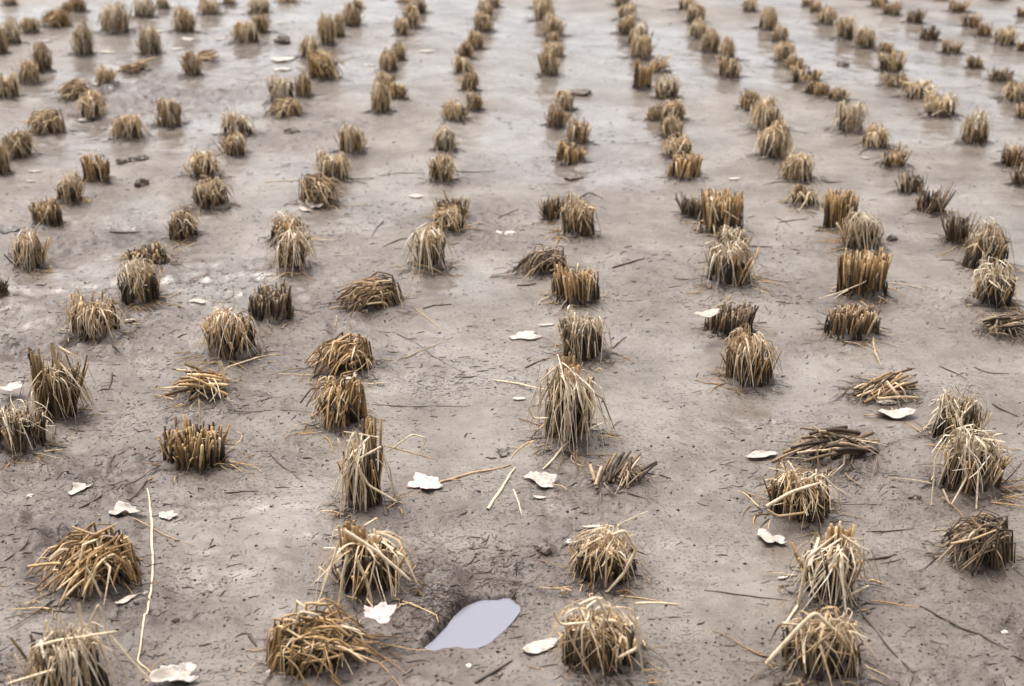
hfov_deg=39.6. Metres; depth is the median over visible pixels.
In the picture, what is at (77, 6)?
stubble tuft
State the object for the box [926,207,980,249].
stubble tuft
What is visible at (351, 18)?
stubble tuft
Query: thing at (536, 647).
fallen leaf
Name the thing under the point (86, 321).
stubble tuft
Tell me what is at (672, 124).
stubble tuft
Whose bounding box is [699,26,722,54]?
stubble tuft
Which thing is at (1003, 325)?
stubble tuft
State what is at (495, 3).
stubble tuft
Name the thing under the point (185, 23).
stubble tuft
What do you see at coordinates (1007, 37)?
stubble tuft
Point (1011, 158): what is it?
stubble tuft
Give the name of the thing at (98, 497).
twig
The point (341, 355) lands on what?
stubble tuft
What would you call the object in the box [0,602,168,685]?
stubble tuft
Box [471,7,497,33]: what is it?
stubble tuft
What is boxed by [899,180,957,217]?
stubble tuft
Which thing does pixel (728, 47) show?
stubble tuft
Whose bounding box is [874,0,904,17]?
stubble tuft
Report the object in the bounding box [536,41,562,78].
stubble tuft
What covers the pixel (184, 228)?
stubble tuft
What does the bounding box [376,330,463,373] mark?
loose straw
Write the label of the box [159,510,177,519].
fallen leaf
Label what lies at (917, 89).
stubble tuft
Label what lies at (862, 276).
stubble tuft
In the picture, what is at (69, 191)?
stubble tuft
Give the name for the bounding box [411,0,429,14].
stubble tuft
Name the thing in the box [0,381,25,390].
fallen leaf
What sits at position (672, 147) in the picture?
stubble tuft
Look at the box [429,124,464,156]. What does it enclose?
stubble tuft
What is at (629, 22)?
stubble tuft
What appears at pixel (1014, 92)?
stubble tuft
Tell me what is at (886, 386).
stubble tuft
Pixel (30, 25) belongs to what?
stubble tuft
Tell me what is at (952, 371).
twig
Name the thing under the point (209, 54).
stubble tuft
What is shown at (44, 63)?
stubble tuft
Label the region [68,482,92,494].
fallen leaf
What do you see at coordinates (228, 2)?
stubble tuft
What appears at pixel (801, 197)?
stubble tuft
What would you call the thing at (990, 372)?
twig
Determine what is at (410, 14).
stubble tuft
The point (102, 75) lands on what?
stubble tuft
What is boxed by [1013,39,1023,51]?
stubble tuft
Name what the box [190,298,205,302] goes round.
fallen leaf
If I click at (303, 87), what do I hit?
stubble tuft
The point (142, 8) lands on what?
stubble tuft
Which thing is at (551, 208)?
stubble tuft
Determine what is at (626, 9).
stubble tuft
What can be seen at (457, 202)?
stubble tuft
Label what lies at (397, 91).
stubble tuft
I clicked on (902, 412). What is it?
fallen leaf
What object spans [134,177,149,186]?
mud clod
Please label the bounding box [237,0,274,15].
stubble tuft
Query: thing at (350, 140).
stubble tuft
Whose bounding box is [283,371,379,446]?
stubble tuft
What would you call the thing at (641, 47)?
stubble tuft
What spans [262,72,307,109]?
stubble tuft
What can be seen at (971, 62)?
stubble tuft
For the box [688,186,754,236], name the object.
stubble tuft
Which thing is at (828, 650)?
stubble tuft
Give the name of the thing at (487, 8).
stubble tuft
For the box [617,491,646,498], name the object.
twig
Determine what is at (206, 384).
stubble tuft
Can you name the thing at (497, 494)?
loose straw
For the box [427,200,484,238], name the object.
stubble tuft
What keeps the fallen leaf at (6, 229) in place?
on the mud field
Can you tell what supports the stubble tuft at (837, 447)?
on the mud field
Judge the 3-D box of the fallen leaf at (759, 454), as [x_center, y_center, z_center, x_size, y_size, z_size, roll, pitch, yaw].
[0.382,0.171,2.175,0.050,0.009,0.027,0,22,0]
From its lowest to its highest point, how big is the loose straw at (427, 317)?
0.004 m
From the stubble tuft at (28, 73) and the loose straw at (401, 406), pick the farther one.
the stubble tuft at (28, 73)
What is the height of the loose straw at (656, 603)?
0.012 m
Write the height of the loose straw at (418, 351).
0.004 m
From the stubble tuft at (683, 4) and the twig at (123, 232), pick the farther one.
the stubble tuft at (683, 4)
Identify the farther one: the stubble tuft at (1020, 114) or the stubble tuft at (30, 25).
the stubble tuft at (30, 25)
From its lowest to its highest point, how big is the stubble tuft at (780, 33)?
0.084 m
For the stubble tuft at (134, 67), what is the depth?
4.91 m
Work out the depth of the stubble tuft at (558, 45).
5.13 m
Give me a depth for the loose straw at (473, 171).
3.71 m
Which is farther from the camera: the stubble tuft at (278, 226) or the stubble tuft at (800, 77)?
the stubble tuft at (800, 77)
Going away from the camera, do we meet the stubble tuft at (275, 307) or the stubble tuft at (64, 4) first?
the stubble tuft at (275, 307)
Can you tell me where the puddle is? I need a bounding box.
[423,598,519,650]
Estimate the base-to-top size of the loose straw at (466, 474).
0.008 m
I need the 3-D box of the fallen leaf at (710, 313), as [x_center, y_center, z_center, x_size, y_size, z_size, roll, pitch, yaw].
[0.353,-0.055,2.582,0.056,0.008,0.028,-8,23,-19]
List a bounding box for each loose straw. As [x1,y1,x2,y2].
[123,514,193,545]
[137,488,160,684]
[229,409,311,412]
[269,452,301,480]
[371,404,438,406]
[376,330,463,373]
[394,341,445,362]
[413,306,442,330]
[441,464,510,482]
[457,171,494,171]
[487,467,515,509]
[492,379,545,389]
[513,489,521,516]
[542,422,603,469]
[619,595,676,605]
[635,602,682,604]
[853,601,919,679]
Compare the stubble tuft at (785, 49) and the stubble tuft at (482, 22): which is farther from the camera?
the stubble tuft at (482, 22)
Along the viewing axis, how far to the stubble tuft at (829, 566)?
1.77 m
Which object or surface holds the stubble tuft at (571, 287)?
on the mud field
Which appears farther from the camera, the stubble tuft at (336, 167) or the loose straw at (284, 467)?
the stubble tuft at (336, 167)
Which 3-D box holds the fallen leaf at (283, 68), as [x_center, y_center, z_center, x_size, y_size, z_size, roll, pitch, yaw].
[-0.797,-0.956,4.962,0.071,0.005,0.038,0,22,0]
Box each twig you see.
[4,534,30,560]
[78,469,152,508]
[108,372,112,389]
[109,231,140,232]
[129,469,156,499]
[225,490,254,492]
[248,633,256,646]
[253,354,282,357]
[423,304,450,308]
[474,660,511,682]
[517,283,535,285]
[612,259,642,267]
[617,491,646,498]
[704,590,795,601]
[865,554,896,560]
[866,529,908,531]
[872,337,881,365]
[919,605,1007,648]
[940,366,966,379]
[974,367,1008,373]
[992,403,1017,416]
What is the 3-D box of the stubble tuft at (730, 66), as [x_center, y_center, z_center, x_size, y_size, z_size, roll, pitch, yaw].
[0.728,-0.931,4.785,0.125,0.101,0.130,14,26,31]
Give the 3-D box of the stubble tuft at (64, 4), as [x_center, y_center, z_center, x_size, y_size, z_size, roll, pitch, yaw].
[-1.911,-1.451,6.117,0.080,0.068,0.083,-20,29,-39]
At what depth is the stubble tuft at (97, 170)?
3.56 m
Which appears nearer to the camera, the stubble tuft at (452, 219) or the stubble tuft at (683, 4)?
the stubble tuft at (452, 219)
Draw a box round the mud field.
[0,0,1023,685]
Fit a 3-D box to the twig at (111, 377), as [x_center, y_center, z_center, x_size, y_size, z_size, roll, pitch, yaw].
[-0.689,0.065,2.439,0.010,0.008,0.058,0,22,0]
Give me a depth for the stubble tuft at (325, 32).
5.35 m
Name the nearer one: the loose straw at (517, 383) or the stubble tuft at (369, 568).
the stubble tuft at (369, 568)
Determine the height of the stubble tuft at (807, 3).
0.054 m
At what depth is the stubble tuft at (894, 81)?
4.65 m
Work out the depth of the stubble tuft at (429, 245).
2.94 m
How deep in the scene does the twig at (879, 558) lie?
1.88 m
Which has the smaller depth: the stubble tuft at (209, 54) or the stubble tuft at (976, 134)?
the stubble tuft at (976, 134)
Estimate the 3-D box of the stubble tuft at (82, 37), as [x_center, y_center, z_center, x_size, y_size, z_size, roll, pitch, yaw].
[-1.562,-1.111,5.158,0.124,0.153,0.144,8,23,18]
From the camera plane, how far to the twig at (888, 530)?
1.96 m
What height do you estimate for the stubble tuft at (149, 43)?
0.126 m
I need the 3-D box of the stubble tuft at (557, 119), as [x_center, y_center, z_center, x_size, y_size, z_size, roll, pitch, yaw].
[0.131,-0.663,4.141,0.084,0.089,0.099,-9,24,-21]
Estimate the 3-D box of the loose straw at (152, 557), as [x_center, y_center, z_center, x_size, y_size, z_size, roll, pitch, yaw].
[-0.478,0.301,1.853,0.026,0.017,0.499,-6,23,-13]
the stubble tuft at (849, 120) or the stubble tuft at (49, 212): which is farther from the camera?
the stubble tuft at (849, 120)
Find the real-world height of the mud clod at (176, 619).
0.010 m
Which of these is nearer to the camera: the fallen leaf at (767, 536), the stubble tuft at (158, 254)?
the fallen leaf at (767, 536)
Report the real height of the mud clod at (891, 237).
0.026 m
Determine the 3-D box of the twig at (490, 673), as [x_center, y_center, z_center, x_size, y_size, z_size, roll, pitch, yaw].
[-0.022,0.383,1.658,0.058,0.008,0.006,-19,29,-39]
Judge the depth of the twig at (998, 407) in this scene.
2.33 m
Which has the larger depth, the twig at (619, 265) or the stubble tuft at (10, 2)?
the stubble tuft at (10, 2)
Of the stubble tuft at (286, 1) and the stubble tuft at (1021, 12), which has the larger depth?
the stubble tuft at (286, 1)
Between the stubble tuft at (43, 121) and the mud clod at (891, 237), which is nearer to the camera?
the mud clod at (891, 237)
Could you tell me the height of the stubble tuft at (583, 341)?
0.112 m
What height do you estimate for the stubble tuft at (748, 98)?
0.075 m
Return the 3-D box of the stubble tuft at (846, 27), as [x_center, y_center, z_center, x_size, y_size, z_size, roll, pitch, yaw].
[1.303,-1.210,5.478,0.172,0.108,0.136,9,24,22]
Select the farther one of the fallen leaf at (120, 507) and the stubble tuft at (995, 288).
the stubble tuft at (995, 288)
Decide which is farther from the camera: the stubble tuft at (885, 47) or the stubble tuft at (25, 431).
the stubble tuft at (885, 47)
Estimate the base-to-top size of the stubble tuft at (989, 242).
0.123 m
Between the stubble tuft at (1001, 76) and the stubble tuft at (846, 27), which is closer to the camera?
the stubble tuft at (1001, 76)
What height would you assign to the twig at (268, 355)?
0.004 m
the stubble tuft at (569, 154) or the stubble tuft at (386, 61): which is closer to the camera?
the stubble tuft at (569, 154)
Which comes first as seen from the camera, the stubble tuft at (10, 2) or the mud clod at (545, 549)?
the mud clod at (545, 549)
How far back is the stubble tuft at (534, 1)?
6.16 m
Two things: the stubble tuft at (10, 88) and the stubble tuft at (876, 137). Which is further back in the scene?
the stubble tuft at (10, 88)
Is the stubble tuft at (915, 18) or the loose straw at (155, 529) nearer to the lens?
the loose straw at (155, 529)
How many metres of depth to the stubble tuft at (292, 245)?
2.95 m
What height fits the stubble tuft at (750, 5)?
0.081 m
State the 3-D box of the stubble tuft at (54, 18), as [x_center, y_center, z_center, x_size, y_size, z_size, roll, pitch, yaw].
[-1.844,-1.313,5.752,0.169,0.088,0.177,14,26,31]
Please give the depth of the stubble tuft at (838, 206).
3.20 m
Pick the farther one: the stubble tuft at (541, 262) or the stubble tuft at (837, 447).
the stubble tuft at (541, 262)
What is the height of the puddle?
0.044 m
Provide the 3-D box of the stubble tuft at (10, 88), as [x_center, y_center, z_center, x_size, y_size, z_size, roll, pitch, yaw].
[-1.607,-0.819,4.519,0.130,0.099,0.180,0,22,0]
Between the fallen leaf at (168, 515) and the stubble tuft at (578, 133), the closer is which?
the fallen leaf at (168, 515)
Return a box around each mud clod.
[116,157,130,164]
[128,154,149,161]
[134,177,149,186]
[171,617,179,622]
[273,34,290,43]
[283,127,300,133]
[535,543,552,555]
[563,173,583,180]
[570,88,592,95]
[836,61,848,65]
[886,234,897,240]
[908,493,921,499]
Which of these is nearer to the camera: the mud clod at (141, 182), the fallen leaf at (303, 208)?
the fallen leaf at (303, 208)
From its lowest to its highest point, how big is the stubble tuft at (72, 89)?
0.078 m
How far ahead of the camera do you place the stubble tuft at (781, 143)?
3.77 m
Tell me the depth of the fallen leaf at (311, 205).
3.40 m
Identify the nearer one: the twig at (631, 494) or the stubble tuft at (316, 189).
the twig at (631, 494)
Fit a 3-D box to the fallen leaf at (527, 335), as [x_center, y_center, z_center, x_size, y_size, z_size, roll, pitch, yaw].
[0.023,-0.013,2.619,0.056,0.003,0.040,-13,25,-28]
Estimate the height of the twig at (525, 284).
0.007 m
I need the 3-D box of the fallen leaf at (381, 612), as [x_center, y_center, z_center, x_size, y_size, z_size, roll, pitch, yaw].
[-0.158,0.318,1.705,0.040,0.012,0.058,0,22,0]
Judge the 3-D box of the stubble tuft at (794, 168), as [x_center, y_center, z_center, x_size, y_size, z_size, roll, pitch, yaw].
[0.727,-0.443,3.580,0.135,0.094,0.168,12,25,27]
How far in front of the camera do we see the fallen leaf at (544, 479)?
2.11 m
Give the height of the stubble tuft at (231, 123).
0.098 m
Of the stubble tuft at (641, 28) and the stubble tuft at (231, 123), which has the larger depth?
the stubble tuft at (641, 28)
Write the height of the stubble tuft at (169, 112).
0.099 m
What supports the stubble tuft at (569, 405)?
on the mud field
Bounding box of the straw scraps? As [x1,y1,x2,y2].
[0,0,1023,685]
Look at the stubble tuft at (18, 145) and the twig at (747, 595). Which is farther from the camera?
the stubble tuft at (18, 145)
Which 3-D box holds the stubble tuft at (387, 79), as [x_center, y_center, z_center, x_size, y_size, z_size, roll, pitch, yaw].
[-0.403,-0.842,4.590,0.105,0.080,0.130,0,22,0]
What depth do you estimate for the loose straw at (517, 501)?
2.04 m
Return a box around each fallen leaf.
[0,225,19,232]
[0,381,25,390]
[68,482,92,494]
[96,501,146,515]
[114,591,147,603]
[144,662,198,682]
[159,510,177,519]
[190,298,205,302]
[271,57,295,60]
[273,67,292,69]
[299,207,310,210]
[305,199,322,207]
[363,598,396,623]
[406,472,460,488]
[408,194,423,197]
[496,447,509,456]
[509,331,541,338]
[513,397,525,399]
[522,638,556,653]
[523,471,566,490]
[533,495,545,498]
[582,524,601,527]
[693,309,719,316]
[746,450,777,457]
[756,528,786,543]
[864,408,917,418]
[878,400,896,403]
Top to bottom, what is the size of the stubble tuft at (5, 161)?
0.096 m
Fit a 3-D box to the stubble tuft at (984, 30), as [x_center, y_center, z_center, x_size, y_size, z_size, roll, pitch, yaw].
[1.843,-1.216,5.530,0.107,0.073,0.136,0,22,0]
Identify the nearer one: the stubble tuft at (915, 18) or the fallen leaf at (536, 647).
the fallen leaf at (536, 647)
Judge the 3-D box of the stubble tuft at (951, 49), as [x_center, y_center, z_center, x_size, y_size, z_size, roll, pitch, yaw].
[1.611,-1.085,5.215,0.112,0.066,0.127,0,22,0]
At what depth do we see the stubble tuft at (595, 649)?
1.64 m
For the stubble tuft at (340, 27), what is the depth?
5.51 m
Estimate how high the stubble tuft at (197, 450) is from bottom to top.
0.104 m
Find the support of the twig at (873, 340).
on the mud field
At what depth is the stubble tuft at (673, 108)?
4.21 m
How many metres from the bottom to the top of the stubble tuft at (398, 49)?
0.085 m
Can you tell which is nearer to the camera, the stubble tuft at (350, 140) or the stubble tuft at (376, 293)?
the stubble tuft at (376, 293)
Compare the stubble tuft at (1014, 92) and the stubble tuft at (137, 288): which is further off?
the stubble tuft at (1014, 92)
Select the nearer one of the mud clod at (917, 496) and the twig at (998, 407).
the mud clod at (917, 496)
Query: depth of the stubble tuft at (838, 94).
4.44 m
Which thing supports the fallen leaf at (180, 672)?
on the mud field
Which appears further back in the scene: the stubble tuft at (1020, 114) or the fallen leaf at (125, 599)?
the stubble tuft at (1020, 114)
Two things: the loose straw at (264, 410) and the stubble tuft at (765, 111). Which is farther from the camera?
the stubble tuft at (765, 111)
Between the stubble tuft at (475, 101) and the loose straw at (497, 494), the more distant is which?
the stubble tuft at (475, 101)
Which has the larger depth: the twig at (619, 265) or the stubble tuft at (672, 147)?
the stubble tuft at (672, 147)
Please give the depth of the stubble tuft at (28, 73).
4.72 m
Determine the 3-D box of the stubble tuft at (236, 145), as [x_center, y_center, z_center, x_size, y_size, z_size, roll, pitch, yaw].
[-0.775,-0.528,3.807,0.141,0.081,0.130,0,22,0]
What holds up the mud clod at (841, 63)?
on the mud field
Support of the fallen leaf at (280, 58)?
on the mud field
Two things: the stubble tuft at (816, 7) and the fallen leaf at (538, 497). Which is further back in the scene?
the stubble tuft at (816, 7)
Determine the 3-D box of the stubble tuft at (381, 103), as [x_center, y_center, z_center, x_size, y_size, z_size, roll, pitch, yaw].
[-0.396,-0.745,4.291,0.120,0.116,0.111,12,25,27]
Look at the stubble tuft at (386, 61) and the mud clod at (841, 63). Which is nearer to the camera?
the stubble tuft at (386, 61)
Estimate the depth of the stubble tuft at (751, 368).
2.41 m
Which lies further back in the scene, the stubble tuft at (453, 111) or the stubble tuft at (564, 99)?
the stubble tuft at (564, 99)
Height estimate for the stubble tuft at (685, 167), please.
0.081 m
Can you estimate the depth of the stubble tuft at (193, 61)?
4.82 m
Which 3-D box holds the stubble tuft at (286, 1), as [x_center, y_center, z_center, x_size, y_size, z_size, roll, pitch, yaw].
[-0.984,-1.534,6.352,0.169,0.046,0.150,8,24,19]
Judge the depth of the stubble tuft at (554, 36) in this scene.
5.32 m
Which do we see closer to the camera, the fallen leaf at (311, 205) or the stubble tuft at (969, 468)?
the stubble tuft at (969, 468)
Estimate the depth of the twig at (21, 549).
1.91 m
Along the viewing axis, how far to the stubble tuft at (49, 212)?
3.22 m
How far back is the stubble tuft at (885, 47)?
5.24 m
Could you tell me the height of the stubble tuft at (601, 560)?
0.107 m
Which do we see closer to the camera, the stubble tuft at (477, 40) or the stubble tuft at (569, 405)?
the stubble tuft at (569, 405)
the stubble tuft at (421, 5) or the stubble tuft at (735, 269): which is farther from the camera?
the stubble tuft at (421, 5)
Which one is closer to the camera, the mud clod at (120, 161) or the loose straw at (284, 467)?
the loose straw at (284, 467)
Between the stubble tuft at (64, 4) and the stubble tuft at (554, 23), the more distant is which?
the stubble tuft at (64, 4)
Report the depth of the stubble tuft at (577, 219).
3.15 m
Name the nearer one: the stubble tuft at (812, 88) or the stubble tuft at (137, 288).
the stubble tuft at (137, 288)
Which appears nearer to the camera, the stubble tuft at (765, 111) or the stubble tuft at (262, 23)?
the stubble tuft at (765, 111)
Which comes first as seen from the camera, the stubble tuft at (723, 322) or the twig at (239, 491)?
the twig at (239, 491)
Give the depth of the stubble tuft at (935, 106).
4.26 m
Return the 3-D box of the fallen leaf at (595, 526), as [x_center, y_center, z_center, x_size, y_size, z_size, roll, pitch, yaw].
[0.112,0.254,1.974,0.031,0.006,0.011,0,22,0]
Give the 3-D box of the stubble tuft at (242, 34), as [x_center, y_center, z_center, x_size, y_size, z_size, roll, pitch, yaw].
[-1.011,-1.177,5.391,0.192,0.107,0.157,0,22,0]
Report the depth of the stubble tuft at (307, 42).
5.12 m
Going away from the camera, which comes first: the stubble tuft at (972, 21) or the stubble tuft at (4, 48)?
the stubble tuft at (4, 48)
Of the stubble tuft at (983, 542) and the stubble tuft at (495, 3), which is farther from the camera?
the stubble tuft at (495, 3)
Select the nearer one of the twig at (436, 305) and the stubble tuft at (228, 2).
the twig at (436, 305)
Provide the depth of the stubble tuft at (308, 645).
1.65 m
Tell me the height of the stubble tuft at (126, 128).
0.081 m
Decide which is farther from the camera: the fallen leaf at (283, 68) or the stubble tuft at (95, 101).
the fallen leaf at (283, 68)
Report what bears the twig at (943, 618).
on the mud field
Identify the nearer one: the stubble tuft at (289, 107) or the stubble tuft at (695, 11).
the stubble tuft at (289, 107)
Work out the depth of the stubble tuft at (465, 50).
5.10 m
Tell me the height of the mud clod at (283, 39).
0.052 m
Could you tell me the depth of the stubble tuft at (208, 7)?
6.02 m
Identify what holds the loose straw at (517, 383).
on the mud field
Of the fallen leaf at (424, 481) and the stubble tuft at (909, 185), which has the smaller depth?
the fallen leaf at (424, 481)
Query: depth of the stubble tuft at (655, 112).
4.21 m
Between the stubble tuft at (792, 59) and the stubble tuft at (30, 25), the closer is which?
the stubble tuft at (792, 59)
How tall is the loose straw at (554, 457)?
0.019 m
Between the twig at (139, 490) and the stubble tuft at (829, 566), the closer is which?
the stubble tuft at (829, 566)
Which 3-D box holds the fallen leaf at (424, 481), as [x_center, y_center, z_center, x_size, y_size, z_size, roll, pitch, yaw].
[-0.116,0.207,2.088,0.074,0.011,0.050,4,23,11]
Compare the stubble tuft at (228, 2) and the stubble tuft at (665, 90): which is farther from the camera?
the stubble tuft at (228, 2)
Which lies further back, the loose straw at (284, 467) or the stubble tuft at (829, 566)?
the loose straw at (284, 467)
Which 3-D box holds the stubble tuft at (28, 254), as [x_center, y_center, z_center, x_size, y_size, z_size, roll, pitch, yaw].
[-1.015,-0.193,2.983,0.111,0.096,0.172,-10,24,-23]
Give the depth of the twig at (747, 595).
1.80 m
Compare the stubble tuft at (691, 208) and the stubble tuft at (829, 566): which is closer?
the stubble tuft at (829, 566)
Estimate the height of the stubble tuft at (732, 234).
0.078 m
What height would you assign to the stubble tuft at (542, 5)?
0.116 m
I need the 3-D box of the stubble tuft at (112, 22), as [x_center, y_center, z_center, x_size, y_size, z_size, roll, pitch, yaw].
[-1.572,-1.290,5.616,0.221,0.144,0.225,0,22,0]
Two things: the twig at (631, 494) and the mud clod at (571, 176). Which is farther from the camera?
the mud clod at (571, 176)
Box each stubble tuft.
[0,0,18,6]
[0,10,31,46]
[0,26,13,54]
[0,71,28,100]
[0,127,51,162]
[0,145,14,175]
[0,277,9,297]
[0,391,72,470]
[0,522,163,629]
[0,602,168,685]
[4,227,57,279]
[9,109,82,138]
[11,57,47,87]
[17,343,111,437]
[19,15,43,34]
[21,196,68,229]
[28,41,57,74]
[37,7,74,30]
[47,78,91,103]
[51,287,157,347]
[53,168,102,208]
[57,0,72,11]
[60,16,100,58]
[67,87,114,122]
[68,0,91,13]
[79,151,118,184]
[84,113,153,143]
[90,0,140,35]
[93,63,121,88]
[105,240,190,271]
[111,254,183,312]
[116,57,155,75]
[122,23,165,57]
[130,0,160,20]
[139,399,261,484]
[148,96,192,131]
[151,356,259,412]
[156,0,176,9]
[158,205,208,249]
[161,284,284,375]
[163,3,210,34]
[170,173,241,221]
[172,146,233,181]
[178,49,205,80]
[195,49,223,62]
[196,0,226,16]
[210,131,249,158]
[212,107,263,139]
[218,0,239,4]
[226,18,268,45]
[230,598,425,685]
[234,279,305,336]
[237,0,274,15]
[250,12,285,34]
[255,220,329,281]
[258,97,305,124]
[259,210,326,253]
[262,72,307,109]
[268,331,390,385]
[274,0,307,4]
[280,173,364,213]
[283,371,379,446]
[291,72,319,99]
[294,35,321,59]
[300,145,368,184]
[305,517,438,621]
[306,48,352,83]
[316,11,337,45]
[319,271,421,330]
[319,417,433,529]
[328,122,368,157]
[333,13,350,38]
[341,2,366,26]
[350,0,364,8]
[358,80,400,115]
[372,70,398,91]
[374,46,401,72]
[388,81,410,100]
[389,39,407,61]
[390,14,414,37]
[391,221,469,283]
[396,0,410,3]
[402,3,432,29]
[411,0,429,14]
[415,145,469,186]
[425,190,472,224]
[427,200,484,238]
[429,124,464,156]
[437,97,478,124]
[451,39,477,60]
[451,55,473,74]
[457,69,481,93]
[463,88,488,113]
[467,0,496,20]
[467,27,487,51]
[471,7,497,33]
[483,0,505,10]
[491,244,581,282]
[508,352,636,472]
[524,0,554,22]
[525,0,554,9]
[527,191,567,227]
[528,595,668,685]
[530,305,642,377]
[534,11,573,38]
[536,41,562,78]
[537,190,609,245]
[537,262,614,316]
[539,511,653,611]
[540,39,566,60]
[540,101,572,131]
[542,30,564,46]
[549,140,590,165]
[551,87,581,112]
[564,114,598,147]
[585,450,670,503]
[608,0,636,7]
[610,12,636,36]
[612,1,642,21]
[616,32,657,61]
[619,21,657,48]
[632,57,654,90]
[639,72,684,102]
[644,99,694,121]
[644,103,666,122]
[645,53,671,74]
[652,113,686,141]
[654,132,706,160]
[655,151,707,182]
[661,0,695,13]
[668,192,700,224]
[676,2,710,25]
[682,15,709,40]
[684,237,788,300]
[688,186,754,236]
[695,299,775,340]
[696,323,791,399]
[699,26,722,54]
[707,220,758,255]
[712,50,746,80]
[712,606,890,685]
[717,35,749,61]
[724,95,809,135]
[733,87,760,115]
[737,0,761,12]
[741,447,873,539]
[747,119,798,164]
[753,4,777,30]
[762,425,917,495]
[762,521,918,642]
[764,22,795,43]
[764,147,828,185]
[767,39,803,62]
[774,183,823,217]
[776,52,809,68]
[780,61,831,85]
[796,0,814,8]
[796,77,833,101]
[804,301,897,354]
[805,207,892,253]
[807,0,824,13]
[807,3,837,26]
[813,186,859,234]
[816,86,858,102]
[819,246,903,309]
[820,95,869,137]
[828,368,927,418]
[829,15,858,42]
[848,23,879,49]
[851,122,898,154]
[864,40,900,54]
[865,0,887,10]
[869,141,914,171]
[872,48,909,74]
[873,71,909,90]
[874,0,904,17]
[885,168,927,196]
[889,78,942,102]
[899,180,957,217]
[901,419,1023,518]
[903,8,929,25]
[903,509,1023,593]
[907,381,1020,450]
[912,91,962,121]
[914,24,952,42]
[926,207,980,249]
[935,38,964,55]
[939,213,1023,279]
[940,0,973,13]
[946,105,995,148]
[951,11,983,29]
[960,53,985,70]
[960,251,1023,315]
[963,312,1023,345]
[969,19,995,38]
[979,66,1016,84]
[986,22,1019,48]
[988,80,1023,104]
[989,142,1023,171]
[1003,162,1023,188]
[1012,102,1023,118]
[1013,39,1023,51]
[1015,6,1023,17]
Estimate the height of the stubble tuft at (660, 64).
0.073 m
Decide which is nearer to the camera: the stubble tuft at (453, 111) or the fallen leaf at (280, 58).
the stubble tuft at (453, 111)
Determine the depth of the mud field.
2.60 m
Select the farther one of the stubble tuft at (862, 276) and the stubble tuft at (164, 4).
the stubble tuft at (164, 4)
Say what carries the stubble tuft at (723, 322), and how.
on the mud field
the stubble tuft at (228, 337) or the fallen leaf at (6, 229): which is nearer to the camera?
the stubble tuft at (228, 337)
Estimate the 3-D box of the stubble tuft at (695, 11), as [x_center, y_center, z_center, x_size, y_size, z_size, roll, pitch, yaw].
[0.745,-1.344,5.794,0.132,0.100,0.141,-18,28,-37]
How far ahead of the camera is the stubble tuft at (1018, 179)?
3.55 m
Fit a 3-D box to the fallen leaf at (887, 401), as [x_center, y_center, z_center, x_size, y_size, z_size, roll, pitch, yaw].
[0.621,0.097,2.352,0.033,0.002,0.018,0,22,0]
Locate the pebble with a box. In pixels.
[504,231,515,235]
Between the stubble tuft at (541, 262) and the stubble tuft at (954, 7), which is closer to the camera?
the stubble tuft at (541, 262)
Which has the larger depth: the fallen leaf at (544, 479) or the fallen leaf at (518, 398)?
the fallen leaf at (518, 398)
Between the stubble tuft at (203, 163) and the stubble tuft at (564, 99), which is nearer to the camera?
the stubble tuft at (203, 163)
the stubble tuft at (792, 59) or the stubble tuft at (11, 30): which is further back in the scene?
the stubble tuft at (11, 30)
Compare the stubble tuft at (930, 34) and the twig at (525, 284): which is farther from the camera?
the stubble tuft at (930, 34)
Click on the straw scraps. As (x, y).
(452, 590)
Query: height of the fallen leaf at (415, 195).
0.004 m
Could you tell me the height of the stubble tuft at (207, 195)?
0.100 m
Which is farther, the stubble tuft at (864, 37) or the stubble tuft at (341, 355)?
the stubble tuft at (864, 37)
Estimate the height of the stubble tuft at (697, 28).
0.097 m
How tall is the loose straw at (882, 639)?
0.011 m
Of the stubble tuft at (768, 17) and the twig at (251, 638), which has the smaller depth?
the twig at (251, 638)
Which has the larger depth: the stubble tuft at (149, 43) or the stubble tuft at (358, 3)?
the stubble tuft at (358, 3)
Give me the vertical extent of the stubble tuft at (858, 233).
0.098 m
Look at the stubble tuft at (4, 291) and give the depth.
2.83 m
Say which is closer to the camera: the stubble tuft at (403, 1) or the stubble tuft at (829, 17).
the stubble tuft at (829, 17)
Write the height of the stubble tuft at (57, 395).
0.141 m
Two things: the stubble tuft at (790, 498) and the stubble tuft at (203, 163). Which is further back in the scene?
the stubble tuft at (203, 163)
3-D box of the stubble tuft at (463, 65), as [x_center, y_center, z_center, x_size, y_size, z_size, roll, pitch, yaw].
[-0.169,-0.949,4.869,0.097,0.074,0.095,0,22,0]
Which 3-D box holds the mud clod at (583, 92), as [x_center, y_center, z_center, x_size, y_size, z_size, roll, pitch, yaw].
[0.224,-0.798,4.567,0.074,0.040,0.060,8,23,18]
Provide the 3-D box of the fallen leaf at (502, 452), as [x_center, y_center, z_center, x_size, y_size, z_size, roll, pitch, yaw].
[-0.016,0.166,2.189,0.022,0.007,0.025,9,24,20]
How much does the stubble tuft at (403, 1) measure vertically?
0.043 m
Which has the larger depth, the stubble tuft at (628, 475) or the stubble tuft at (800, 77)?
the stubble tuft at (800, 77)
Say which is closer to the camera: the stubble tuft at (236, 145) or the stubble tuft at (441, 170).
the stubble tuft at (441, 170)
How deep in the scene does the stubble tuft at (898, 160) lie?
3.71 m
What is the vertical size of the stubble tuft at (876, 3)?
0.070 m
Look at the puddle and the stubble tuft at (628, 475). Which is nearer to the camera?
the puddle
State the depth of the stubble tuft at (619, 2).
6.20 m
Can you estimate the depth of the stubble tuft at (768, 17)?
5.67 m
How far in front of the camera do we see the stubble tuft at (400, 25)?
5.54 m
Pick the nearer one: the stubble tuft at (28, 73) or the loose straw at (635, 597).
the loose straw at (635, 597)

